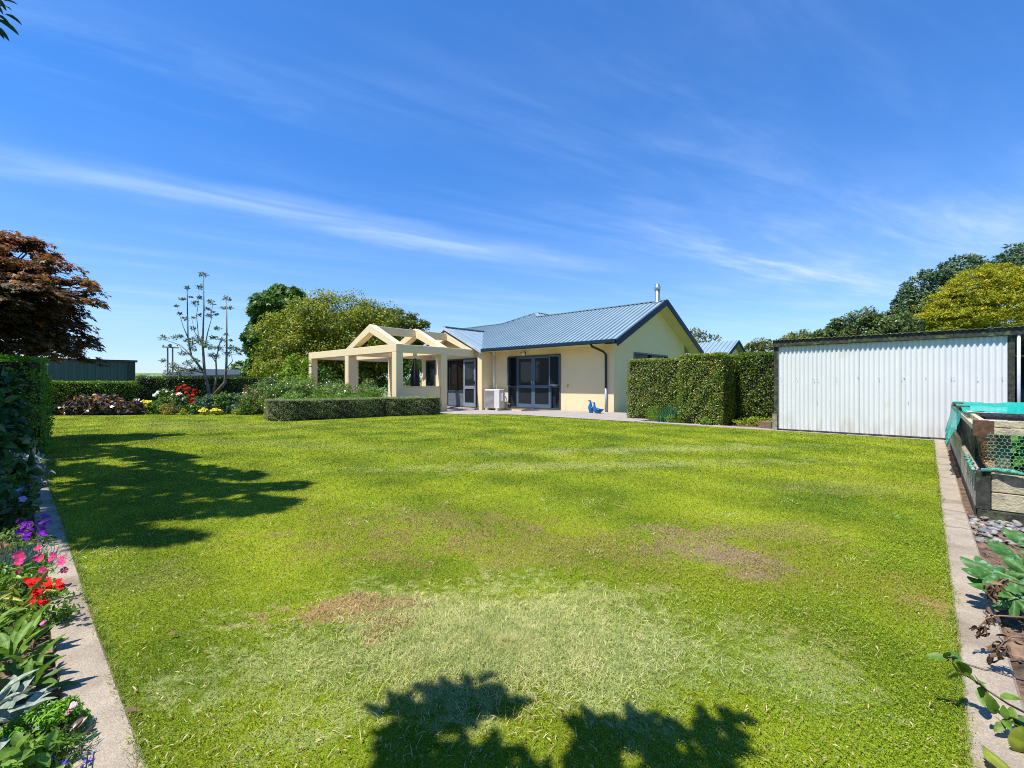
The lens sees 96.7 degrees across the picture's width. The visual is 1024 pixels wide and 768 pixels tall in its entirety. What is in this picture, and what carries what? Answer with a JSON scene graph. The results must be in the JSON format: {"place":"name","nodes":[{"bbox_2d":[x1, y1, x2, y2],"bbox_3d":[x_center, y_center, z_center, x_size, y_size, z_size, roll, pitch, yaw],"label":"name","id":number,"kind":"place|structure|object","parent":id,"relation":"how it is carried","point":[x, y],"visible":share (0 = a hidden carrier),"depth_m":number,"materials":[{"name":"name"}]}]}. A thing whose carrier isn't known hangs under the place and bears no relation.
{"place":"outdoors","nodes":[
{"label":"outdoors","id":0,"kind":"place"},
{"bbox_2d":[1,751,34,767],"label":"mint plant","id":1,"kind":"object","parent":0,"point":[12,763],"visible":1,"depth_m":1.01,"materials":[{"name":"green plant"}]},
{"bbox_2d":[0,483,59,767],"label":"bed soil","id":2,"kind":"structure","parent":0,"point":[42,638],"depth_m":1.63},
{"bbox_2d":[0,0,21,40],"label":"overhanging tree","id":3,"kind":"object","parent":2,"relation":"on","point":[4,21],"visible":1,"depth_m":3.51,"materials":[{"name":"green plant"}]},
{"bbox_2d":[0,602,21,636],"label":"broad leaved plant","id":4,"kind":"object","parent":2,"relation":"on","point":[5,614],"visible":0.79,"depth_m":1.60,"materials":[{"name":"green plant"}]},
{"bbox_2d":[0,364,36,453],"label":"shade shrub","id":5,"kind":"object","parent":2,"relation":"on","point":[13,407],"visible":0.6,"depth_m":4.89,"materials":[{"name":"green plant"}]},
{"bbox_2d":[0,487,38,533],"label":"lavender flower","id":6,"kind":"object","parent":2,"relation":"on","point":[13,524],"visible":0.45,"depth_m":3.13,"materials":[{"name":"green plant"}]},
{"bbox_2d":[0,669,38,717],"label":"lamb ear","id":7,"kind":"object","parent":2,"relation":"on","point":[5,691],"visible":0.92,"depth_m":1.29},
{"bbox_2d":[0,474,42,534],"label":"shade plant","id":8,"kind":"object","parent":2,"relation":"on","point":[8,500],"visible":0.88,"depth_m":3.09,"materials":[{"name":"green plant"}]},
{"bbox_2d":[0,389,45,488],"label":"shade shrub","id":9,"kind":"object","parent":2,"relation":"on","point":[22,465],"visible":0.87,"depth_m":3.87,"materials":[{"name":"green plant"}]},
{"bbox_2d":[0,470,46,500],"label":"shade plant","id":10,"kind":"object","parent":2,"relation":"on","point":[34,489],"visible":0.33,"depth_m":3.69,"materials":[{"name":"green plant"}]},
{"bbox_2d":[0,688,52,749],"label":"lamb ear","id":11,"kind":"object","parent":2,"relation":"on","point":[34,699],"visible":0.62,"depth_m":1.25},
{"bbox_2d":[0,446,55,489],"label":"silver plant","id":12,"kind":"object","parent":2,"relation":"on","point":[37,458],"visible":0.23,"depth_m":4.45,"materials":[{"name":"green plant"}]},
{"bbox_2d":[0,353,56,455],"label":"side hedge","id":13,"kind":"object","parent":2,"relation":"on","point":[31,373],"visible":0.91,"depth_m":6.26,"materials":[{"name":"green plant"}]},
{"bbox_2d":[0,514,56,558],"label":"purple petunia","id":14,"kind":"object","parent":2,"relation":"on","point":[26,536],"visible":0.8,"depth_m":2.74,"materials":[{"name":"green plant"}]},
{"bbox_2d":[0,610,58,675],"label":"broad leaved plant","id":15,"kind":"object","parent":2,"relation":"on","point":[10,644],"visible":0.83,"depth_m":1.52,"materials":[{"name":"green plant"}]},
{"bbox_2d":[0,569,58,632],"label":"variegated plant","id":16,"kind":"object","parent":2,"relation":"on","point":[13,594],"visible":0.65,"depth_m":1.86,"materials":[{"name":"green plant"}]},
{"bbox_2d":[1,675,58,718],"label":"lamb ear","id":17,"kind":"object","parent":2,"relation":"on","point":[21,688],"visible":0.51,"depth_m":1.37},
{"bbox_2d":[0,729,65,767],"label":"mint plant","id":18,"kind":"object","parent":2,"relation":"on","point":[18,740],"visible":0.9,"depth_m":1.06,"materials":[{"name":"green plant"}]},
{"bbox_2d":[0,544,69,612],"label":"pink petunia","id":19,"kind":"object","parent":2,"relation":"on","point":[7,578],"visible":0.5,"depth_m":2.05,"materials":[{"name":"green plant"}]},
{"bbox_2d":[3,600,67,651],"bbox_3d":[-1.753,0.891,1.657,0.213,0.178,0.201,0,0,0],"label":"broad leaved plant","id":20,"kind":"object","parent":2,"relation":"on","point":[36,616],"visible":0.54,"depth_m":1.67,"materials":[{"name":"green plant"}]},
{"bbox_2d":[0,633,80,696],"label":"broad leaved plant","id":21,"kind":"object","parent":2,"relation":"on","point":[16,670],"visible":0.68,"depth_m":1.45,"materials":[{"name":"green plant"}]},
{"bbox_2d":[0,577,83,638],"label":"red verbena","id":22,"kind":"object","parent":2,"relation":"on","point":[62,615],"visible":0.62,"depth_m":1.86,"materials":[{"name":"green plant"}]},
{"bbox_2d":[0,539,85,574],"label":"blue green tuft","id":23,"kind":"object","parent":2,"relation":"on","point":[30,554],"visible":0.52,"depth_m":2.45,"materials":[{"name":"green plant"}]},
{"bbox_2d":[0,695,92,764],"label":"bright green bush","id":24,"kind":"object","parent":2,"relation":"on","point":[51,716],"visible":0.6,"depth_m":1.25,"materials":[{"name":"green plant"}]},
{"bbox_2d":[0,724,99,767],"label":"narrow leaved bush","id":25,"kind":"object","parent":2,"relation":"on","point":[78,738],"visible":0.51,"depth_m":1.19,"materials":[{"name":"green plant"}]},
{"bbox_2d":[0,230,114,366],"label":"maple tree","id":26,"kind":"object","parent":2,"relation":"on","point":[39,310],"visible":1,"depth_m":8.14,"materials":[{"name":"brown plant"}]},
{"bbox_2d":[20,747,97,767],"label":"purple salvia","id":27,"kind":"object","parent":2,"relation":"on","point":[84,759],"visible":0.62,"depth_m":1.10,"materials":[{"name":"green plant"}]},
{"bbox_2d":[44,701,95,760],"bbox_3d":[-1.213,0.969,1.246,0.091,0.162,0.103,0,0,0],"label":"pink flower","id":28,"kind":"object","parent":2,"relation":"on","point":[79,721],"visible":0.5,"depth_m":1.26,"materials":[{"name":"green plant"}]},
{"bbox_2d":[22,355,137,383],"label":"farm shed","id":29,"kind":"structure","parent":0,"point":[74,370],"depth_m":33.21,"materials":[{"name":"green metal"}]},
{"bbox_2d":[28,455,146,767],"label":"edging path","id":30,"kind":"structure","parent":0,"point":[84,661],"depth_m":1.57,"materials":[{"name":"concrete"}]},
{"bbox_2d":[165,366,241,378],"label":"farm building","id":31,"kind":"structure","parent":0,"point":[220,372],"depth_m":40.34,"materials":[{"name":"metal"}]},
{"bbox_2d":[136,385,644,421],"bbox_3d":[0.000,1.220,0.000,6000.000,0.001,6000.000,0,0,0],"label":"ground","id":32,"kind":"structure","parent":0,"point":[384,391],"depth_m":18.20,"materials":[{"name":"brown soil"}]},
{"bbox_2d":[238,282,307,376],"bbox_3d":[-14.049,-2.970,29.030,6.266,6.756,4.948,0,0,0],"label":"garden tree","id":33,"kind":"object","parent":32,"relation":"on","point":[275,297],"visible":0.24,"depth_m":27.76,"materials":[{"name":"green plant"}]},
{"bbox_2d":[245,287,407,389],"bbox_3d":[-10.297,-2.292,25.815,8.686,6.252,7.267,0,0,26],"label":"garden tree","id":34,"kind":"object","parent":32,"relation":"on","point":[316,325],"visible":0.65,"depth_m":24.29,"materials":[{"name":"green plant"}]},
{"bbox_2d":[293,361,387,394],"bbox_3d":[-9.434,-0.466,25.454,5.433,3.401,5.392,0,0,39],"label":"background shrub","id":35,"kind":"object","parent":32,"relation":"on","point":[331,375],"visible":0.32,"depth_m":23.98,"materials":[{"name":"green plant"}]},
{"bbox_2d":[358,307,430,381],"bbox_3d":[-7.042,-2.179,28.052,6.054,5.197,4.268,0,0,0],"label":"garden tree","id":36,"kind":"object","parent":32,"relation":"on","point":[411,321],"visible":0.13,"depth_m":27.27,"materials":[{"name":"green plant"}]},
{"bbox_2d":[381,359,421,393],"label":"background shrub","id":37,"kind":"object","parent":32,"relation":"on","point":[407,369],"visible":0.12,"depth_m":24.95,"materials":[{"name":"green plant"}]},
{"bbox_2d":[690,327,721,342],"bbox_3d":[16.286,-2.462,39.912,3.668,5.152,2.783,0,0,35],"label":"tree","id":38,"kind":"object","parent":32,"relation":"on","point":[697,335],"visible":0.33,"depth_m":39.99,"materials":[{"name":"green plant"}]},
{"bbox_2d":[744,331,805,355],"bbox_3d":[20.012,-1.947,34.114,4.963,4.139,3.281,0,0,9],"label":"tree","id":39,"kind":"object","parent":32,"relation":"on","point":[760,345],"visible":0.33,"depth_m":33.84,"materials":[{"name":"green plant"}]},
{"bbox_2d":[808,305,928,338],"bbox_3d":[13.189,-1.383,16.900,3.811,3.025,3.535,0,0,-33],"label":"tree","id":40,"kind":"object","parent":32,"relation":"on","point":[876,323],"visible":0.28,"depth_m":16.46,"materials":[{"name":"green plant"}]},
{"bbox_2d":[885,253,992,332],"bbox_3d":[19.561,-2.911,20.859,4.691,6.097,3.356,0,0,-22],"label":"evergreen tree","id":41,"kind":"object","parent":32,"relation":"on","point":[908,295],"visible":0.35,"depth_m":20.69,"materials":[{"name":"green plant"}]},
{"bbox_2d":[911,262,1023,331],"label":"golden conifer","id":42,"kind":"object","parent":32,"relation":"on","point":[961,301],"visible":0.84,"depth_m":16.88,"materials":[{"name":"yellow plant"}]},
{"bbox_2d":[979,242,1023,356],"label":"evergreen tree","id":43,"kind":"object","parent":32,"relation":"on","point":[1015,255],"visible":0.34,"depth_m":21.83,"materials":[{"name":"green plant"}]},
{"bbox_2d":[0,0,1023,379],"label":"sky","id":44,"kind":"structure","parent":0,"point":[778,168],"materials":[{"name":"blue"}]},
{"bbox_2d":[39,412,986,767],"bbox_3d":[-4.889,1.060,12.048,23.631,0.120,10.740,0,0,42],"label":"lawn","id":45,"kind":"structure","parent":0,"point":[398,590],"depth_m":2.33,"materials":[{"name":"green plant"}]},
{"bbox_2d":[186,403,202,414],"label":"border plant","id":46,"kind":"object","parent":45,"relation":"on","point":[192,409],"visible":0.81,"depth_m":16.68,"materials":[{"name":"green plant"}]},
{"bbox_2d":[263,396,441,420],"bbox_3d":[-5.072,0.789,15.354,5.868,0.736,1.484,0,0,-30],"label":"hedge","id":47,"kind":"object","parent":45,"relation":"on","point":[285,409],"visible":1,"depth_m":14.80,"materials":[{"name":"green plant"}]},
{"bbox_2d":[56,459,962,767],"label":"thatch","id":48,"kind":"object","parent":45,"relation":"on","point":[524,671],"visible":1,"depth_m":1.47,"materials":[{"name":"green plant"}]},
{"bbox_2d":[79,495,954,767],"bbox_3d":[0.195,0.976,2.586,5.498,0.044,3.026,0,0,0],"label":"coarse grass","id":49,"kind":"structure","parent":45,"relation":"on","point":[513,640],"depth_m":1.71,"materials":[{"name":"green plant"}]},
{"bbox_2d":[66,484,975,767],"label":"clover","id":50,"kind":"object","parent":45,"relation":"on","point":[910,696],"visible":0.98,"depth_m":1.55,"materials":[{"name":"green plant"}]},
{"bbox_2d":[440,408,649,421],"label":"patio","id":51,"kind":"structure","parent":0,"point":[617,416],"depth_m":15.24,"materials":[{"name":"concrete"}]},
{"bbox_2d":[309,324,474,410],"bbox_3d":[-5.554,-0.614,21.038,7.466,3.547,4.420,0,0,42],"label":"pergola","id":52,"kind":"object","parent":51,"relation":"on","point":[394,353],"visible":0.85,"depth_m":18.79,"materials":[{"name":"beige paint"}]},
{"bbox_2d":[410,357,419,385],"bbox_3d":[-4.141,-0.025,19.490,0.500,2.250,0.500,0,0,0],"label":"patio umbrella","id":53,"kind":"object","parent":51,"relation":"on","point":[414,378],"visible":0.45,"depth_m":19.40,"materials":[{"name":"fabric"}]},
{"bbox_2d":[485,389,509,410],"bbox_3d":[-0.668,0.670,19.248,1.096,0.900,0.518,0,0,33],"label":"heat pump","id":54,"kind":"object","parent":51,"relation":"on","point":[495,398],"visible":0.99,"depth_m":19.07,"materials":[{"name":"white metal"}]},
{"bbox_2d":[422,284,703,412],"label":"house","id":55,"kind":"structure","parent":0,"point":[585,355],"depth_m":18.35,"materials":[{"name":"beige paint"}]},
{"bbox_2d":[447,358,477,407],"bbox_3d":[-2.286,-0.055,20.965,2.150,2.210,0.120,0,0,42],"label":"window frame","id":56,"kind":"structure","parent":55,"relation":"in","point":[454,397],"depth_m":21.28,"materials":[{"name":"metal"}]},
{"bbox_2d":[463,359,475,406],"bbox_3d":[-1.923,-0.040,20.436,0.800,2.120,0.110,0,0,42],"label":"door","id":57,"kind":"structure","parent":55,"relation":"in","point":[469,366],"depth_m":20.46,"materials":[{"name":"grey metal"}]},
{"bbox_2d":[517,357,532,406],"bbox_3d":[0.519,-0.075,18.647,0.870,2.090,0.120,0,0,42],"label":"door","id":58,"kind":"structure","parent":55,"relation":"in","point":[524,364],"depth_m":18.66,"materials":[{"name":"blue metal"}]},
{"bbox_2d":[533,356,549,407],"bbox_3d":[1.169,-0.075,18.053,0.870,2.090,0.120,0,0,42],"label":"door","id":59,"kind":"structure","parent":55,"relation":"in","point":[541,388],"depth_m":18.09,"materials":[{"name":"blue metal"}]},
{"bbox_2d":[637,421,771,429],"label":"hedge path","id":60,"kind":"structure","parent":0,"point":[696,424],"depth_m":11.15,"materials":[{"name":"concrete"}]},
{"bbox_2d":[649,420,759,427],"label":"hedge bed soil","id":61,"kind":"structure","parent":0,"point":[733,425],"depth_m":11.21,"materials":[{"name":"brown soil"}]},
{"bbox_2d":[625,357,682,418],"bbox_3d":[4.340,0.151,13.077,1.969,1.821,1.267,0,0,43],"label":"clipped hedge","id":62,"kind":"object","parent":61,"relation":"on","point":[652,382],"visible":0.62,"depth_m":12.82,"materials":[{"name":"green plant"}]},
{"bbox_2d":[654,404,682,422],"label":"spiky plant","id":63,"kind":"object","parent":61,"relation":"on","point":[670,411],"visible":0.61,"depth_m":12.03,"materials":[{"name":"green plant"}]},
{"bbox_2d":[676,352,741,425],"bbox_3d":[5.229,0.130,11.897,1.297,1.859,1.988,0,0,42],"label":"clipped hedge","id":64,"kind":"object","parent":61,"relation":"on","point":[707,383],"visible":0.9,"depth_m":11.30,"materials":[{"name":"green plant"}]},
{"bbox_2d":[732,416,771,426],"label":"plant","id":65,"kind":"object","parent":61,"relation":"on","point":[747,420],"visible":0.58,"depth_m":11.01,"materials":[{"name":"green plant"}]},
{"bbox_2d":[736,350,773,423],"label":"clipped hedge","id":66,"kind":"object","parent":61,"relation":"on","point":[756,383],"visible":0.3,"depth_m":11.42,"materials":[{"name":"green plant"}]},
{"bbox_2d":[688,340,745,390],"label":"house roof","id":67,"kind":"structure","parent":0,"point":[736,347],"depth_m":32.16,"materials":[{"name":"blue metal"}]},
{"bbox_2d":[709,426,945,440],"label":"concrete edging","id":68,"kind":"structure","parent":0,"point":[823,433],"depth_m":9.14,"materials":[{"name":"concrete"}]},
{"bbox_2d":[945,443,991,509],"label":"shed floor soil","id":69,"kind":"structure","parent":0,"point":[966,502],"depth_m":4.74,"materials":[{"name":"brown soil"}]},
{"bbox_2d":[772,325,1023,439],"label":"shed","id":70,"kind":"structure","parent":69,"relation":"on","point":[909,385],"depth_m":8.54,"materials":[{"name":"white metal"}]},
{"bbox_2d":[949,427,1023,525],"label":"raised bed","id":71,"kind":"object","parent":69,"relation":"on","point":[1001,496],"visible":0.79,"depth_m":3.42,"materials":[{"name":"wood"}]},
{"bbox_2d":[966,438,995,472],"bbox_3d":[4.973,0.733,4.647,0.535,0.088,3.540,0,0,42],"label":"straw","id":72,"kind":"object","parent":71,"relation":"on","point":[983,450],"visible":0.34,"depth_m":4.68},
{"bbox_2d":[945,401,1023,476],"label":"net cage","id":73,"kind":"object","parent":71,"relation":"on","point":[970,422],"visible":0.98,"depth_m":4.08,"materials":[{"name":"teal"}]},
{"bbox_2d":[991,428,1023,471],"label":"bean plant","id":74,"kind":"object","parent":71,"relation":"on","point":[1020,467],"visible":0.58,"depth_m":3.59,"materials":[{"name":"green plant"}]},
{"bbox_2d":[934,439,1023,767],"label":"edging path","id":75,"kind":"structure","parent":0,"point":[974,652],"depth_m":1.75,"materials":[{"name":"concrete"}]},
{"bbox_2d":[980,744,1009,767],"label":"yellowing leaf","id":76,"kind":"object","parent":75,"relation":"on","point":[993,759],"visible":1,"depth_m":1.16,"materials":[{"name":"plant"}]},
{"bbox_2d":[969,611,1023,638],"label":"wilted shoot","id":77,"kind":"object","parent":75,"relation":"on","point":[990,619],"visible":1,"depth_m":1.64,"materials":[{"name":"brown plant"}]},
{"bbox_2d":[985,634,1023,664],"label":"wilted shoot","id":78,"kind":"object","parent":75,"relation":"on","point":[996,648],"visible":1,"depth_m":1.54,"materials":[{"name":"brown plant"}]},
{"bbox_2d":[1007,725,1023,752],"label":"yellowing leaf","id":79,"kind":"object","parent":75,"relation":"on","point":[1016,739],"visible":1,"depth_m":1.21,"materials":[{"name":"plant"}]},
{"bbox_2d":[965,509,1023,704],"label":"bed soil","id":80,"kind":"structure","parent":0,"point":[993,558],"depth_m":1.94,"materials":[{"name":"brown soil"}]},
{"bbox_2d":[926,651,1023,712],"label":"green shoot","id":81,"kind":"object","parent":80,"relation":"on","point":[966,671],"visible":0.99,"depth_m":1.36,"materials":[{"name":"green plant"}]},
{"bbox_2d":[959,527,1023,615],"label":"courgette plant","id":82,"kind":"object","parent":80,"relation":"on","point":[981,570],"visible":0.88,"depth_m":1.99,"materials":[{"name":"green plant"}]},
{"bbox_2d":[980,578,1023,614],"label":"wilted shoot","id":83,"kind":"object","parent":82,"relation":"hanging from","point":[997,586],"visible":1,"depth_m":1.86,"materials":[{"name":"brown plant"}]},
{"bbox_2d":[968,515,1023,545],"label":"river stones","id":84,"kind":"object","parent":80,"relation":"on","point":[996,527],"visible":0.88,"depth_m":3.16,"materials":[{"name":"grey stone"}]},
{"bbox_2d":[985,692,1023,732],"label":"green shoot","id":85,"kind":"object","parent":80,"relation":"on","point":[1009,715],"visible":0.91,"depth_m":1.27,"materials":[{"name":"green plant"}]},
{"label":"back border soil","id":86,"kind":"structure","parent":0,"visible":0},
{"bbox_2d":[58,393,90,415],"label":"border plant","id":87,"kind":"object","parent":86,"relation":"on","point":[70,406],"visible":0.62,"depth_m":16.27,"materials":[{"name":"brown plant"}]},
{"bbox_2d":[48,380,136,414],"bbox_3d":[-17.155,0.550,16.150,6.082,1.420,1.154,0,0,-37],"label":"boundary hedge","id":88,"kind":"object","parent":86,"relation":"on","point":[64,390],"visible":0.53,"depth_m":16.86,"materials":[{"name":"green plant"}]},
{"bbox_2d":[74,393,110,414],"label":"border plant","id":89,"kind":"object","parent":86,"relation":"on","point":[88,409],"visible":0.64,"depth_m":16.30,"materials":[{"name":"brown plant"}]},
{"bbox_2d":[93,393,127,414],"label":"border plant","id":90,"kind":"object","parent":86,"relation":"on","point":[109,406],"visible":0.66,"depth_m":16.34,"materials":[{"name":"brown plant"}]},
{"bbox_2d":[113,398,147,414],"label":"border plant","id":91,"kind":"object","parent":86,"relation":"on","point":[133,407],"visible":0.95,"depth_m":16.41,"materials":[{"name":"brown plant"}]},
{"bbox_2d":[144,400,167,414],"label":"border plant","id":92,"kind":"object","parent":86,"relation":"on","point":[154,406],"visible":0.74,"depth_m":16.82,"materials":[{"name":"green plant"}]},
{"bbox_2d":[152,388,182,412],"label":"white flower shrub","id":93,"kind":"object","parent":86,"relation":"on","point":[164,393],"visible":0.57,"depth_m":17.69,"materials":[{"name":"green plant"}]},
{"bbox_2d":[173,384,206,412],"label":"red rose bush","id":94,"kind":"object","parent":86,"relation":"on","point":[194,395],"visible":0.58,"depth_m":18.14,"materials":[{"name":"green plant"}]},
{"bbox_2d":[158,272,246,395],"bbox_3d":[-12.669,-1.954,18.691,3.956,5.112,2.268,0,0,25],"label":"open branched tree","id":95,"kind":"object","parent":86,"relation":"on","point":[195,360],"visible":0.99,"depth_m":18.55,"materials":[{"name":"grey plant"}]},
{"bbox_2d":[193,393,221,413],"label":"border plant","id":96,"kind":"object","parent":86,"relation":"on","point":[205,399],"visible":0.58,"depth_m":17.15,"materials":[{"name":"green plant"}]},
{"bbox_2d":[134,375,290,408],"bbox_3d":[-12.600,0.450,19.552,5.816,1.625,1.103,0,0,-36],"label":"boundary hedge","id":97,"kind":"object","parent":86,"relation":"on","point":[146,389],"visible":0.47,"depth_m":18.65,"materials":[{"name":"green plant"}]},
{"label":"pergola bed soil","id":98,"kind":"structure","parent":0,"visible":0},
{"bbox_2d":[207,391,232,413],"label":"border plant","id":99,"kind":"object","parent":98,"relation":"on","point":[221,402],"visible":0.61,"depth_m":17.16,"materials":[{"name":"green plant"}]},
{"bbox_2d":[222,392,244,413],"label":"border plant","id":100,"kind":"object","parent":98,"relation":"on","point":[228,408],"visible":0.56,"depth_m":17.18,"materials":[{"name":"green plant"}]},
{"bbox_2d":[233,375,287,414],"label":"rose bush","id":101,"kind":"object","parent":98,"relation":"on","point":[261,386],"visible":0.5,"depth_m":16.60,"materials":[{"name":"green plant"}]},
{"bbox_2d":[256,380,310,410],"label":"rose bush","id":102,"kind":"object","parent":98,"relation":"on","point":[282,387],"visible":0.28,"depth_m":16.55,"materials":[{"name":"green plant"}]},
{"bbox_2d":[274,353,318,396],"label":"yellow green shrub","id":103,"kind":"object","parent":98,"relation":"on","point":[287,374],"visible":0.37,"depth_m":19.46,"materials":[{"name":"green plant"}]},
{"bbox_2d":[285,378,319,398],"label":"rose bush","id":104,"kind":"object","parent":98,"relation":"on","point":[307,384],"visible":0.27,"depth_m":16.29,"materials":[{"name":"green plant"}]},
{"bbox_2d":[318,383,352,397],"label":"rose bush","id":105,"kind":"object","parent":98,"relation":"on","point":[327,390],"visible":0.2,"depth_m":16.52,"materials":[{"name":"green plant"}]},
{"bbox_2d":[319,378,357,397],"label":"rose bush","id":106,"kind":"object","parent":98,"relation":"on","point":[334,385],"visible":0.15,"depth_m":17.60,"materials":[{"name":"green plant"}]},
{"bbox_2d":[349,377,384,398],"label":"rose bush","id":107,"kind":"object","parent":98,"relation":"on","point":[362,389],"visible":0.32,"depth_m":16.68,"materials":[{"name":"green plant"}]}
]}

